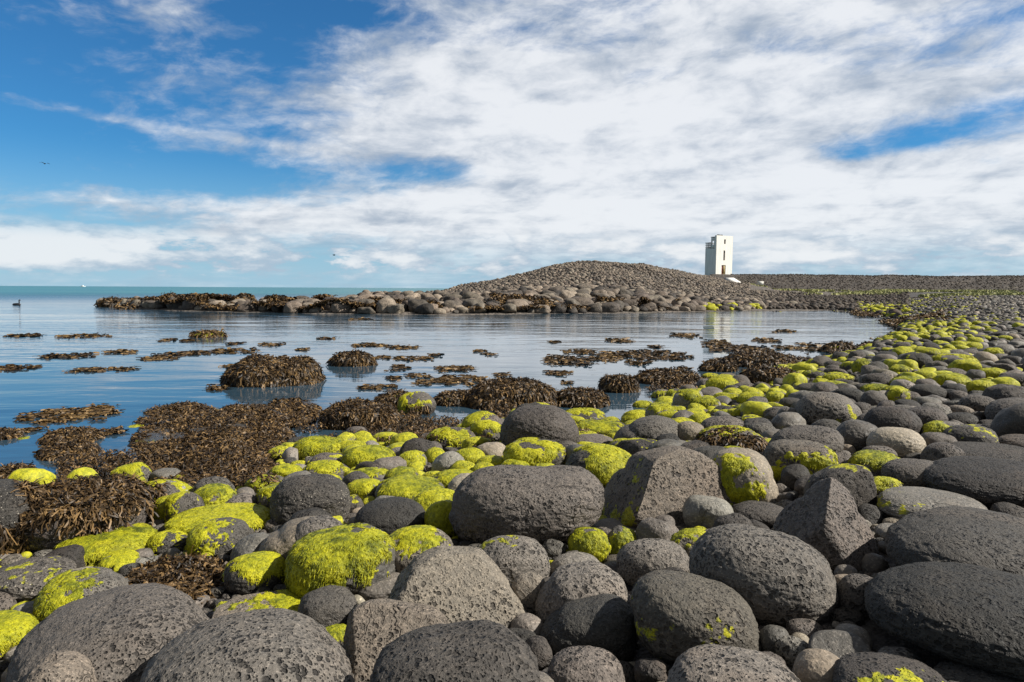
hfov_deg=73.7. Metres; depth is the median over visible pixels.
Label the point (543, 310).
spit boulder
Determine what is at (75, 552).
boulder
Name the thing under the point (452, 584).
boulder
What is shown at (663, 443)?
boulder
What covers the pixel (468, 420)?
boulder
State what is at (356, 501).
boulder
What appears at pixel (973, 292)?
grass
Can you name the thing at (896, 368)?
boulder
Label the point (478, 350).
floating seaweed
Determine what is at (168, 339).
floating seaweed
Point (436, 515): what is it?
boulder
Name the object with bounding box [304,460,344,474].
boulder
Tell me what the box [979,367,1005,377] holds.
boulder
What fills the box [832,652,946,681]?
boulder
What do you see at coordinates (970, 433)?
boulder
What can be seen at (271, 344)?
floating seaweed
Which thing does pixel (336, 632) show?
boulder
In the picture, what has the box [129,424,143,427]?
algae rock
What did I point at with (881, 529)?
boulder
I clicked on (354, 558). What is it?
boulder
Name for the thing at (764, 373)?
seaweed rock
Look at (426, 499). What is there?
boulder
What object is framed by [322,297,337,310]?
spit boulder
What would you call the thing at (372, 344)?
floating seaweed
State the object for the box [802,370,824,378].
boulder
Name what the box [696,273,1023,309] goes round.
bank stones
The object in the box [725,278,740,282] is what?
concrete ramp
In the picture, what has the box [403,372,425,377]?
floating seaweed
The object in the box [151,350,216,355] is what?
floating seaweed
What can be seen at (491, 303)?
spit boulder
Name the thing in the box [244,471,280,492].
boulder
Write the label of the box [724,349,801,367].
seaweed rock
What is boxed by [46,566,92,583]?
boulder
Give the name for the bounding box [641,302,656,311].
spit boulder
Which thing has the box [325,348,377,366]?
seaweed rock
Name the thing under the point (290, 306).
spit boulder
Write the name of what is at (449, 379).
floating seaweed
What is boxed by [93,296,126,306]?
seaweed rock
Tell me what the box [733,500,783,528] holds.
boulder
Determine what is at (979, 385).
boulder
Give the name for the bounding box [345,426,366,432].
boulder
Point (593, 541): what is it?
boulder
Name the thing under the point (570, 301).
spit boulder
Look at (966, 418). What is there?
boulder
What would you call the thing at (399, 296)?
spit boulder
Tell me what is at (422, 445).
boulder
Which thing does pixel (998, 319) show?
stones
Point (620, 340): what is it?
floating seaweed
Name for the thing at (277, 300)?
seaweed fringe
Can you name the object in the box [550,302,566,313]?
spit boulder
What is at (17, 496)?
boulder
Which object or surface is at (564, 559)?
boulder
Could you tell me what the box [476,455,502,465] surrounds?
boulder
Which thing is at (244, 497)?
boulder
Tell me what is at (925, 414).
boulder
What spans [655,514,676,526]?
boulder
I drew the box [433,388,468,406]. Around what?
seaweed rock
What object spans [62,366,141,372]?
floating seaweed
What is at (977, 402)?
boulder
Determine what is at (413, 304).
spit boulder
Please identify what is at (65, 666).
boulder
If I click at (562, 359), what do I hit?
floating seaweed
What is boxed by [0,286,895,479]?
sea
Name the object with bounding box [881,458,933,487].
boulder
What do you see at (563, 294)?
spit boulder
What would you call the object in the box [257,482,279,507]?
boulder
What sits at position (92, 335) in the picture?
floating seaweed
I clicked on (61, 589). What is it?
boulder
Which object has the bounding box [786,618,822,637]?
boulder
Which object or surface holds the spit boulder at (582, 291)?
on the spit terrain at (754, 287)
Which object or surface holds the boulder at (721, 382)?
on the beach
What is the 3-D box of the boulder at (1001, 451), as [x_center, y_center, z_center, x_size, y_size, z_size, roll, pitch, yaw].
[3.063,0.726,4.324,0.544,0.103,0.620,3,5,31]
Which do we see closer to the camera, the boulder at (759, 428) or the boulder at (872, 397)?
the boulder at (759, 428)
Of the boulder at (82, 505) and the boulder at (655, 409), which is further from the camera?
the boulder at (655, 409)
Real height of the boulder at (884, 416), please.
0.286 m
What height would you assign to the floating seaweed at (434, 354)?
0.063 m
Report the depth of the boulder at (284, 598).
2.82 m
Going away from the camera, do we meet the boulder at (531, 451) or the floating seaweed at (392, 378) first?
the boulder at (531, 451)
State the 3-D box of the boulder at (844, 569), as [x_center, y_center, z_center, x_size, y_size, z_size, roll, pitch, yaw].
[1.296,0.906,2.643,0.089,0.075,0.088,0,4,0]
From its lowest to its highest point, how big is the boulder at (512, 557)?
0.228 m
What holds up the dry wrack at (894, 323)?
on the beach
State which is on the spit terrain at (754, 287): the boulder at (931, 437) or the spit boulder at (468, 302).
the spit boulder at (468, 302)
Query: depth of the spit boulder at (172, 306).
47.19 m
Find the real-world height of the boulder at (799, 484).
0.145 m
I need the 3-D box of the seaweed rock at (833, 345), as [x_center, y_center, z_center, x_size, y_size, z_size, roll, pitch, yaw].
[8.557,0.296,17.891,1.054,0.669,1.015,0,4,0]
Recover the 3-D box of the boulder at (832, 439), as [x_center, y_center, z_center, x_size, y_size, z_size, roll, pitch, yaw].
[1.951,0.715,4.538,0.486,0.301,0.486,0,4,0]
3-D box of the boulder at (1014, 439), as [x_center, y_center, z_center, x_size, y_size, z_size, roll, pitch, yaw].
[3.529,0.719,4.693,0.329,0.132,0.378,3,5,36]
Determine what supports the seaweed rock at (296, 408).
on the beach
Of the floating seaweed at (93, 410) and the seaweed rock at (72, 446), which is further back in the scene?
the floating seaweed at (93, 410)
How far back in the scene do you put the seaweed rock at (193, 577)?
3.14 m
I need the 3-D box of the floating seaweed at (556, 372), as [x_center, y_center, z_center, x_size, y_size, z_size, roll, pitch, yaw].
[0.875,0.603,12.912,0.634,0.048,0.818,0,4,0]
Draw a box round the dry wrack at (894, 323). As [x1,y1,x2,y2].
[850,308,950,328]
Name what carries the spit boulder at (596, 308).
on the spit terrain at (754, 287)
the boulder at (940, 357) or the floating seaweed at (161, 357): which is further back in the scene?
the floating seaweed at (161, 357)
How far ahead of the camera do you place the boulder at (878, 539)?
2.92 m
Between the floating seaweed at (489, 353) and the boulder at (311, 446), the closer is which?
the boulder at (311, 446)
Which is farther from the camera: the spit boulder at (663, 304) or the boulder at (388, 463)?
the spit boulder at (663, 304)
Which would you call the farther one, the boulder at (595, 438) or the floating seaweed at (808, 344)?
the floating seaweed at (808, 344)
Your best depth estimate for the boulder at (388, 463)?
5.25 m
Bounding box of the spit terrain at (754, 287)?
[114,265,909,317]
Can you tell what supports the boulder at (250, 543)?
on the beach
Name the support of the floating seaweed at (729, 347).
on the sea
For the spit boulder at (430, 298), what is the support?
on the spit terrain at (754, 287)
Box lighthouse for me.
[705,234,732,274]
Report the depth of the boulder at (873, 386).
7.32 m
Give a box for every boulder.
[0,477,50,555]
[0,555,76,602]
[0,610,38,659]
[5,583,208,681]
[11,470,158,552]
[22,650,97,681]
[32,567,128,621]
[43,544,86,567]
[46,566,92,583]
[53,522,157,564]
[96,549,140,569]
[110,462,151,480]
[140,608,354,681]
[146,530,187,554]
[147,479,180,518]
[153,495,169,519]
[163,491,204,523]
[164,502,270,533]
[166,297,181,308]
[166,479,192,491]
[182,299,198,309]
[186,517,251,556]
[192,476,234,491]
[193,483,236,505]
[211,589,300,618]
[222,551,285,595]
[225,493,256,503]
[230,532,268,560]
[231,298,245,301]
[234,301,247,305]
[237,302,258,311]
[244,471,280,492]
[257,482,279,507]
[258,516,313,559]
[269,464,301,476]
[270,474,350,524]
[271,306,282,311]
[282,470,310,480]
[283,301,301,312]
[284,522,396,597]
[288,507,331,520]
[292,435,342,459]
[295,515,342,540]
[298,585,357,626]
[302,298,319,302]
[302,302,312,310]
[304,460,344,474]
[309,452,342,462]
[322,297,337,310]
[325,623,346,644]
[330,299,351,312]
[341,444,395,467]
[342,471,369,484]
[343,598,448,681]
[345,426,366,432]
[347,478,380,498]
[350,494,363,512]
[354,497,425,534]
[355,467,387,479]
[356,294,374,298]
[357,306,375,313]
[357,572,399,600]
[358,299,374,303]
[370,619,539,681]
[373,456,406,469]
[374,475,444,499]
[375,495,394,499]
[376,298,395,312]
[385,466,418,478]
[386,304,404,313]
[389,524,452,572]
[390,545,527,628]
[391,294,404,298]
[397,391,435,414]
[399,438,434,454]
[399,450,426,466]
[400,291,411,296]
[402,304,408,310]
[405,293,420,297]
[408,299,427,311]
[414,488,454,510]
[415,303,433,314]
[420,293,434,299]
[424,297,439,300]
[424,500,456,537]
[426,427,475,448]
[431,451,463,470]
[432,469,473,487]
[441,300,461,307]
[443,296,454,301]
[444,293,461,297]
[448,473,469,490]
[449,465,604,544]
[456,447,484,463]
[461,291,480,298]
[461,411,501,427]
[462,299,483,305]
[470,303,485,312]
[470,420,500,439]
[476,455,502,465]
[477,442,505,455]
[479,535,549,583]
[485,302,500,311]
[500,303,516,312]
[500,404,578,445]
[501,437,566,465]
[501,459,529,465]
[506,299,528,311]
[509,290,522,293]
[509,627,536,641]
[511,571,544,615]
[511,613,542,635]
[515,402,539,408]
[523,290,537,293]
[526,635,552,668]
[533,462,553,465]
[534,294,550,297]
[534,304,550,313]
[535,561,630,623]
[539,290,557,295]
[539,671,554,681]
[540,593,636,661]
[542,539,565,557]
[547,646,624,681]
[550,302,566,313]
[550,552,598,573]
[559,290,576,298]
[563,298,580,304]
[564,444,581,464]
[565,407,605,418]
[565,443,630,487]
[567,527,610,562]
[573,297,593,305]
[575,293,590,297]
[576,290,589,294]
[577,419,624,434]
[577,433,612,443]
[587,303,602,312]
[589,297,596,302]
[591,293,606,296]
[592,289,608,295]
[592,518,636,534]
[601,302,620,312]
[602,445,734,526]
[603,560,625,582]
[607,525,636,554]
[608,438,628,445]
[613,415,678,439]
[614,300,623,309]
[616,538,689,586]
[617,438,656,455]
[618,289,632,296]
[618,660,635,681]
[621,409,644,422]
[622,299,637,305]
[630,570,761,663]
[632,400,651,407]
[634,658,668,681]
[635,293,649,298]
[635,517,678,540]
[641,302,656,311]
[645,403,675,415]
[647,439,681,449]
[649,295,661,298]
[650,401,671,404]
[651,389,667,397]
[652,297,668,302]
[655,301,669,310]
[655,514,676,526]
[662,567,684,571]
[666,388,680,395]
[667,644,800,681]
[670,528,705,555]
[672,388,703,407]
[673,406,686,410]
[678,421,704,440]
[681,440,709,449]
[682,495,733,528]
[689,523,838,627]
[690,396,720,408]
[693,425,767,451]
[693,446,726,458]
[701,416,743,427]
[702,373,717,378]
[705,376,738,389]
[712,447,778,503]
[712,513,752,527]
[717,392,737,399]
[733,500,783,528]
[736,391,764,403]
[740,414,759,420]
[743,417,772,427]
[748,422,775,435]
[759,625,788,653]
[760,651,785,664]
[763,439,838,481]
[765,391,785,401]
[768,425,844,459]
[771,412,805,429]
[773,477,878,570]
[775,635,807,666]
[776,407,796,414]
[778,397,799,406]
[780,464,809,490]
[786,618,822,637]
[791,632,808,642]
[792,648,838,681]
[794,475,810,495]
[795,392,861,424]
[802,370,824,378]
[803,463,876,507]
[808,630,872,658]
[810,382,838,391]
[811,419,840,429]
[822,372,854,380]
[825,380,847,384]
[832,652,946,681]
[834,564,857,574]
[834,623,872,649]
[836,419,876,451]
[837,573,872,619]
[848,449,898,475]
[851,358,871,372]
[860,383,887,391]
[860,390,887,405]
[861,553,888,572]
[862,406,922,433]
[864,561,1023,681]
[866,427,925,457]
[874,476,901,494]
[874,523,892,539]
[875,537,884,546]
[877,486,987,517]
[877,646,915,659]
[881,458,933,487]
[882,385,901,390]
[885,386,910,400]
[885,506,1023,575]
[888,364,911,372]
[888,375,922,385]
[899,352,932,368]
[908,406,947,424]
[909,384,946,397]
[920,420,949,434]
[920,442,965,460]
[921,432,957,445]
[922,456,1023,509]
[931,353,979,361]
[933,372,970,384]
[933,659,1021,681]
[942,424,998,442]
[947,412,978,423]
[951,441,1023,462]
[958,395,993,410]
[966,380,995,391]
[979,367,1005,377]
[982,384,1023,399]
[983,347,1004,353]
[984,397,1023,419]
[990,502,1023,517]
[998,434,1023,446]
[1000,373,1023,384]
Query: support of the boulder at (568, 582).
on the beach
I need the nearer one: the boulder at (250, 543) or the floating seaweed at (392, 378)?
the boulder at (250, 543)
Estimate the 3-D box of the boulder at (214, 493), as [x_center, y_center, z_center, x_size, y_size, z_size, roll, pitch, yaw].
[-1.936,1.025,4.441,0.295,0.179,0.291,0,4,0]
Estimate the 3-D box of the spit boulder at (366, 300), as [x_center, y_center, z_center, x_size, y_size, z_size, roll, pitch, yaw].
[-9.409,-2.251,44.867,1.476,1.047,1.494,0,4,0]
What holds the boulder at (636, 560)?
on the beach
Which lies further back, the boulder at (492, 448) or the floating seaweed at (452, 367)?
the floating seaweed at (452, 367)
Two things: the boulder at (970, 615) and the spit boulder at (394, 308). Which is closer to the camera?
the boulder at (970, 615)
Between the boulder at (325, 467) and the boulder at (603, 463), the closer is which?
the boulder at (603, 463)
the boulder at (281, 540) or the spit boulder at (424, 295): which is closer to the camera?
the boulder at (281, 540)
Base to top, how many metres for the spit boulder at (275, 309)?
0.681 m
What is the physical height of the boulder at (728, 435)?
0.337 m
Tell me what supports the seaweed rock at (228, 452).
on the beach
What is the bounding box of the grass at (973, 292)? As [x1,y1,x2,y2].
[750,283,1023,297]
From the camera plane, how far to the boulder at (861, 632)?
2.09 m
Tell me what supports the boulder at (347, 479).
on the beach
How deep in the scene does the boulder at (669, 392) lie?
9.71 m
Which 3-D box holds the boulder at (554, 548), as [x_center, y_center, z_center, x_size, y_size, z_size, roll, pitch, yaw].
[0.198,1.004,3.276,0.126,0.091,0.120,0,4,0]
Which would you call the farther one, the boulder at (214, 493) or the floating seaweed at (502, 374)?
the floating seaweed at (502, 374)
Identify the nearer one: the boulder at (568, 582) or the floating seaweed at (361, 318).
the boulder at (568, 582)
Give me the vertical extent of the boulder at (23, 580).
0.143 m
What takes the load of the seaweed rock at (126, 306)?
on the spit terrain at (754, 287)
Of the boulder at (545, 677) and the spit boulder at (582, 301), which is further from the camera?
the spit boulder at (582, 301)
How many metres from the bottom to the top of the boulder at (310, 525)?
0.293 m
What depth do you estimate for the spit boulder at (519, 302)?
44.22 m
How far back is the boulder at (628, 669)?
2.16 m
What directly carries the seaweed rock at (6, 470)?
on the beach
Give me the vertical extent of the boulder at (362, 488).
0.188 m
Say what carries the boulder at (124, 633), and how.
on the beach
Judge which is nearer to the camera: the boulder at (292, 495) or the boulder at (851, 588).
the boulder at (851, 588)
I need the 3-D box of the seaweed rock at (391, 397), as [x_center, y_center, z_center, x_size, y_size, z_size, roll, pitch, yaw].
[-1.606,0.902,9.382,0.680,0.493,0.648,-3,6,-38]
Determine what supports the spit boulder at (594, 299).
on the spit terrain at (754, 287)
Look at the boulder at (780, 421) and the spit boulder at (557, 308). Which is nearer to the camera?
the boulder at (780, 421)
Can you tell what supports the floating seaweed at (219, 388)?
on the sea
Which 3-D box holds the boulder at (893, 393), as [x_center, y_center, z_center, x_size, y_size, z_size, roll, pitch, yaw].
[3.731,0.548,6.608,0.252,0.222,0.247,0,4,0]
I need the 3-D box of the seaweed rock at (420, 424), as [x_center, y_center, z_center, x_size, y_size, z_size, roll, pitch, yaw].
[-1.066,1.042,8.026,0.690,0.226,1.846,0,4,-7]
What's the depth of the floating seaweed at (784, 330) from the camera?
26.48 m
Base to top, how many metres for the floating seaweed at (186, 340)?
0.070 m
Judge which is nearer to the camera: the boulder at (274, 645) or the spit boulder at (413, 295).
the boulder at (274, 645)
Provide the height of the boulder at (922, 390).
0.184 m
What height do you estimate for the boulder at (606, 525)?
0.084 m
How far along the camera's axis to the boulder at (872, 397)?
6.47 m
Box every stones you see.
[0,295,1023,681]
[96,260,798,313]
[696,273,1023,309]
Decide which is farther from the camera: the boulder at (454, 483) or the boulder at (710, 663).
the boulder at (454, 483)
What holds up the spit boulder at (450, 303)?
on the spit terrain at (754, 287)
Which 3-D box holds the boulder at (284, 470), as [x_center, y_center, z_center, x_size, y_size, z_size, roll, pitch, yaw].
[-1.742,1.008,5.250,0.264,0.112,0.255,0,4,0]
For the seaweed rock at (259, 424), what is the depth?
7.11 m
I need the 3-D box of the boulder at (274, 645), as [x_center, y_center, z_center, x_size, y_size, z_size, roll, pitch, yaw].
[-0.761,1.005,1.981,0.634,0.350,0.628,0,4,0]
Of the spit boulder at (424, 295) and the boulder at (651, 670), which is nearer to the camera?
the boulder at (651, 670)
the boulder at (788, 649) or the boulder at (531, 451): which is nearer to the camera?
the boulder at (788, 649)
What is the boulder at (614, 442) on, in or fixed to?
on the beach
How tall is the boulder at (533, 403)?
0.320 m
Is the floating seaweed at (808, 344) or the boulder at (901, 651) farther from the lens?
the floating seaweed at (808, 344)
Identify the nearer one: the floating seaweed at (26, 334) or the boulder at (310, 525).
the boulder at (310, 525)
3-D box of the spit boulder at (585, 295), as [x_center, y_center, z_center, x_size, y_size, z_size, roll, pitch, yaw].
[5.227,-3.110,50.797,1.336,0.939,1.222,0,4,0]
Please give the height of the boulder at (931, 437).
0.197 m
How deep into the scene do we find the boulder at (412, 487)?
4.30 m
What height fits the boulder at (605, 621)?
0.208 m
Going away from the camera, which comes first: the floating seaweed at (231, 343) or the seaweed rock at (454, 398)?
the seaweed rock at (454, 398)
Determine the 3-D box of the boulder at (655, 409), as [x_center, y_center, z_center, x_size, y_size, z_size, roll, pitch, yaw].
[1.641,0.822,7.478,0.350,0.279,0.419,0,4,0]
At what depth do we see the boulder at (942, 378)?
7.71 m
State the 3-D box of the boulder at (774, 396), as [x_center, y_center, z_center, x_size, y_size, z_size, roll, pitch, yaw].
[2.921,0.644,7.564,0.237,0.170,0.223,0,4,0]
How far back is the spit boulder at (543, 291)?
51.49 m
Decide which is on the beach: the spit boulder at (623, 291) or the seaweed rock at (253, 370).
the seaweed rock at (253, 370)
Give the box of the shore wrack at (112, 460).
[54,331,893,518]
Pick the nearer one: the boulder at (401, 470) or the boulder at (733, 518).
the boulder at (733, 518)
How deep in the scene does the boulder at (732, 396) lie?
8.12 m
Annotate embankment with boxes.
[711,274,1023,290]
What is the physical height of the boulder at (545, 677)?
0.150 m
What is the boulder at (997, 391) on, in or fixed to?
on the beach
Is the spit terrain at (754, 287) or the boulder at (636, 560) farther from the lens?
the spit terrain at (754, 287)
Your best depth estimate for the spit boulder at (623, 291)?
53.09 m
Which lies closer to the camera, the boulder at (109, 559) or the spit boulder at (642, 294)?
the boulder at (109, 559)
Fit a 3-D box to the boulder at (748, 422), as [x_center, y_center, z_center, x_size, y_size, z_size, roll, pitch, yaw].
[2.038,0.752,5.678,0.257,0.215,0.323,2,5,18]
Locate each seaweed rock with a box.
[0,426,26,440]
[0,460,36,478]
[34,437,101,460]
[36,425,104,444]
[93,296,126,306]
[113,302,137,308]
[122,545,228,604]
[127,417,193,468]
[132,400,218,438]
[161,291,176,296]
[178,438,279,488]
[180,401,298,467]
[188,328,229,337]
[219,352,325,387]
[236,292,257,300]
[266,396,322,428]
[315,397,402,429]
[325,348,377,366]
[372,388,407,407]
[409,413,437,432]
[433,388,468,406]
[463,376,558,410]
[557,385,610,408]
[597,373,640,392]
[633,366,701,385]
[697,357,738,371]
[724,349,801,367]
[738,364,798,383]
[819,340,856,351]
[856,341,869,347]
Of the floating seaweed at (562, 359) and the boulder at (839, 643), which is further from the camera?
the floating seaweed at (562, 359)
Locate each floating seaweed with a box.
[0,364,42,370]
[4,333,42,336]
[13,403,125,426]
[19,426,49,432]
[32,352,98,358]
[54,332,112,337]
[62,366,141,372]
[99,425,128,435]
[101,349,137,353]
[136,355,177,360]
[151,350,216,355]
[156,338,177,341]
[179,338,198,341]
[205,383,233,390]
[208,347,261,353]
[225,342,246,344]
[257,342,285,345]
[294,347,309,350]
[316,336,335,339]
[348,317,372,320]
[351,342,387,347]
[357,383,397,390]
[375,355,394,358]
[384,364,411,370]
[384,375,401,380]
[385,344,421,349]
[392,355,433,360]
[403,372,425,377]
[410,374,487,385]
[427,353,443,356]
[433,365,478,371]
[472,349,486,351]
[479,352,497,355]
[492,372,512,376]
[541,354,598,365]
[542,370,573,375]
[559,348,598,353]
[560,380,574,384]
[584,351,623,362]
[604,338,635,342]
[610,349,694,360]
[624,359,652,364]
[647,344,664,347]
[669,333,702,337]
[677,365,693,369]
[700,339,730,345]
[701,343,768,351]
[738,347,780,352]
[751,337,782,342]
[771,345,811,349]
[772,329,796,332]
[794,342,821,345]
[794,346,824,351]
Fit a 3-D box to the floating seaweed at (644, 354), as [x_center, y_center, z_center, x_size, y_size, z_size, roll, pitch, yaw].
[3.359,0.321,16.742,2.166,0.066,2.759,0,4,0]
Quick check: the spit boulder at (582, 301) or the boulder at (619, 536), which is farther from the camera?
the spit boulder at (582, 301)
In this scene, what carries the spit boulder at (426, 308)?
on the spit terrain at (754, 287)
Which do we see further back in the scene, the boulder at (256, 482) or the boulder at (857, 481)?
the boulder at (256, 482)
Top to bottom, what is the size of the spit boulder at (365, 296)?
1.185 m
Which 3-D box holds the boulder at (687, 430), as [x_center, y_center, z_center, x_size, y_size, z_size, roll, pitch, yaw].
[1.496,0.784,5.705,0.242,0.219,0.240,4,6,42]
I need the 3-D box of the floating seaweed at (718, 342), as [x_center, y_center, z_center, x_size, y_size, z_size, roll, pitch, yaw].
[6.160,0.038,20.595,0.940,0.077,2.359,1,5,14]
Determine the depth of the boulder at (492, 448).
5.50 m
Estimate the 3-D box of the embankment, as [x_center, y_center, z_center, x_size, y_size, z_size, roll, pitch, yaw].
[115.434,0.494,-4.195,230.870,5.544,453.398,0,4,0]
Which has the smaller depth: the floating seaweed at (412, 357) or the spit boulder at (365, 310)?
the floating seaweed at (412, 357)
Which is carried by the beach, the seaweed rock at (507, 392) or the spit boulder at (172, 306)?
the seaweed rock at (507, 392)
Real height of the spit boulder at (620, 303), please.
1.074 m
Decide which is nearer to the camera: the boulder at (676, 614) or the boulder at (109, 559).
the boulder at (676, 614)
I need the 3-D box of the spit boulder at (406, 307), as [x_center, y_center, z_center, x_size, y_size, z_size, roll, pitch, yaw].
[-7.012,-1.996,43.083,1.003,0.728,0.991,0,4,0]
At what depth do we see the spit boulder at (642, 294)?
52.28 m
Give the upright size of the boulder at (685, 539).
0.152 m
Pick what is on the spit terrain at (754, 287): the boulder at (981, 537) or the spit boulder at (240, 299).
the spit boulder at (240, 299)
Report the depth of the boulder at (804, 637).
2.16 m
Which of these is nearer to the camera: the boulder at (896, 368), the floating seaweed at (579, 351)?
the boulder at (896, 368)
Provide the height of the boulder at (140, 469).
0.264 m
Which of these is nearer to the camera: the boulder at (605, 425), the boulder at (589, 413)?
the boulder at (605, 425)
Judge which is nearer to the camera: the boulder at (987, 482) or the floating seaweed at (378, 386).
the boulder at (987, 482)
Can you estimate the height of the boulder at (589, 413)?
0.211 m
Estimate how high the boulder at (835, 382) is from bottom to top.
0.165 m
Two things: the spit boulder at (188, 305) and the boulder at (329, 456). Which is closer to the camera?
the boulder at (329, 456)
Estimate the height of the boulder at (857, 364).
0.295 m
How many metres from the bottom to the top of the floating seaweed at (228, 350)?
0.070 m
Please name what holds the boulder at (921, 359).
on the beach
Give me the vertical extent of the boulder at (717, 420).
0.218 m
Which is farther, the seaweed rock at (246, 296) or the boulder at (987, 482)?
the seaweed rock at (246, 296)
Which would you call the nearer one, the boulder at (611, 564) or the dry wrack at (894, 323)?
the boulder at (611, 564)
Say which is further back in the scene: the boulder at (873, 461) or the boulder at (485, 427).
the boulder at (485, 427)
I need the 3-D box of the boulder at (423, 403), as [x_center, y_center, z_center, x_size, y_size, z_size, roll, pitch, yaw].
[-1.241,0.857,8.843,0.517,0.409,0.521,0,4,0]
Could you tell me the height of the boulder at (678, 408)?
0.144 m
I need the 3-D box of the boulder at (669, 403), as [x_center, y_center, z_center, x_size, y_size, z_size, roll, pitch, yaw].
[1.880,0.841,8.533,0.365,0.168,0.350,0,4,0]
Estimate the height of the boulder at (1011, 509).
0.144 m
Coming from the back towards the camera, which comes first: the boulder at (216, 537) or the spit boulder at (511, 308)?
the spit boulder at (511, 308)
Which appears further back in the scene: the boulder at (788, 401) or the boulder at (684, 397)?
the boulder at (684, 397)
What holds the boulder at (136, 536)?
on the beach
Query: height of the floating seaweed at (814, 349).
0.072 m
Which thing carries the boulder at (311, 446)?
on the beach
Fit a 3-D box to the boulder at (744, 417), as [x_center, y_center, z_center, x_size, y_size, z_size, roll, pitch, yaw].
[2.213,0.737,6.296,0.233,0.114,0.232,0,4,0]
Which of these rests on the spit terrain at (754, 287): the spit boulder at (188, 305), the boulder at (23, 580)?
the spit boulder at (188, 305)
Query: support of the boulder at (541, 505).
on the beach
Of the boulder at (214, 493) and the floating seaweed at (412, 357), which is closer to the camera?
the boulder at (214, 493)
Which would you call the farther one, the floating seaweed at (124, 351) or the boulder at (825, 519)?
the floating seaweed at (124, 351)
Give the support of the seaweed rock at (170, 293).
on the spit terrain at (754, 287)
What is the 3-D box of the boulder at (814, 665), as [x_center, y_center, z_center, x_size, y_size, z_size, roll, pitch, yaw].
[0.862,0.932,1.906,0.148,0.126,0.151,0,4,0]
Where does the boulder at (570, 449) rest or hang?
on the beach
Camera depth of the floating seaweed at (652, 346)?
19.05 m
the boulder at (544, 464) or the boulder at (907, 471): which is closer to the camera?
the boulder at (907, 471)
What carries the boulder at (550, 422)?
on the beach
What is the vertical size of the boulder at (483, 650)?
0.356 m
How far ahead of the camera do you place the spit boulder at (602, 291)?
51.52 m
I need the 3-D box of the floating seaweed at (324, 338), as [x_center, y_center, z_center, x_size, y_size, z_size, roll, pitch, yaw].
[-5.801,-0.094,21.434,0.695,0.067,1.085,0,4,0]
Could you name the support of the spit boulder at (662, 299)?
on the spit terrain at (754, 287)
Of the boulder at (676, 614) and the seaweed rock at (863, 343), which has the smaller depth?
the boulder at (676, 614)
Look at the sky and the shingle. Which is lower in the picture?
the shingle
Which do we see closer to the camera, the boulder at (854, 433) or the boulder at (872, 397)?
the boulder at (854, 433)
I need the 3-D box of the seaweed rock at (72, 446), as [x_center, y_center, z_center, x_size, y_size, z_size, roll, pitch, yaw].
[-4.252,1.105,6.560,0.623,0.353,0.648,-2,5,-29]
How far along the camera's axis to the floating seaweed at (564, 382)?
11.61 m
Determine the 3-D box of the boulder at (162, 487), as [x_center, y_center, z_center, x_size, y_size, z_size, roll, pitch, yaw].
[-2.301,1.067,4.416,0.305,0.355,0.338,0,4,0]
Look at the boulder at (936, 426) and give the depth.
4.94 m
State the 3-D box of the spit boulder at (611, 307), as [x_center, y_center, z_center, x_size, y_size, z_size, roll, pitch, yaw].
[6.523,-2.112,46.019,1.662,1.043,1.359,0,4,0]
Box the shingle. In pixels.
[760,290,910,318]
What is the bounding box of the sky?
[0,0,1023,287]
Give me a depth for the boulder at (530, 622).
2.46 m
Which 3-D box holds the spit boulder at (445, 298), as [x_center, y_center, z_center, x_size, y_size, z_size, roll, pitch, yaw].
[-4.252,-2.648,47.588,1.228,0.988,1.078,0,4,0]
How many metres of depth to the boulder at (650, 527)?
3.23 m
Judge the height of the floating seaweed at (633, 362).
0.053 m
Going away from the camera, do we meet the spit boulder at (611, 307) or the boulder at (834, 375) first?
the boulder at (834, 375)
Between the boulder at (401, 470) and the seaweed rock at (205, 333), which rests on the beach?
the boulder at (401, 470)
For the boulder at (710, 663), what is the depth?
1.80 m
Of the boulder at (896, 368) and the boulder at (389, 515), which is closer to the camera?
the boulder at (389, 515)
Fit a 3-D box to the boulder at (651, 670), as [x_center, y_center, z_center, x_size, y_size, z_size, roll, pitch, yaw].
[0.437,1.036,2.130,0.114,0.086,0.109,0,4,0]
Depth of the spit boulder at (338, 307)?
42.03 m
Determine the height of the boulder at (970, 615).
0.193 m
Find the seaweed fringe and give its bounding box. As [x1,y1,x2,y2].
[127,292,682,310]
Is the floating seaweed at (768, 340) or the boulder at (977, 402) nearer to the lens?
the boulder at (977, 402)
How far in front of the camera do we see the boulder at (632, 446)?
5.35 m
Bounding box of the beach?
[0,292,994,679]
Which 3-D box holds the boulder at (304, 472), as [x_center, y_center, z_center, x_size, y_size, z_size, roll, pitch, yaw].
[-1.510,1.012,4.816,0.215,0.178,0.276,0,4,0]
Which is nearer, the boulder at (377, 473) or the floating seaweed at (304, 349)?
the boulder at (377, 473)
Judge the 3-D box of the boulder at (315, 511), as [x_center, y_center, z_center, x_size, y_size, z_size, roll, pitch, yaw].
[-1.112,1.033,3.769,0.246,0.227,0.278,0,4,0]
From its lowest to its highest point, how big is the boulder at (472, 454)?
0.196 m
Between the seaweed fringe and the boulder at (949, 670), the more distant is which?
the seaweed fringe
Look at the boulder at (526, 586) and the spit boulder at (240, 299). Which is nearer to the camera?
the boulder at (526, 586)
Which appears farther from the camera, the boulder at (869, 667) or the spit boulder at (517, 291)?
the spit boulder at (517, 291)
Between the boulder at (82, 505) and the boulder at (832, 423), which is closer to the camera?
the boulder at (82, 505)
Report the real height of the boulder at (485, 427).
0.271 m
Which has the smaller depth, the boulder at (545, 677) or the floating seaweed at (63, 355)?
the boulder at (545, 677)

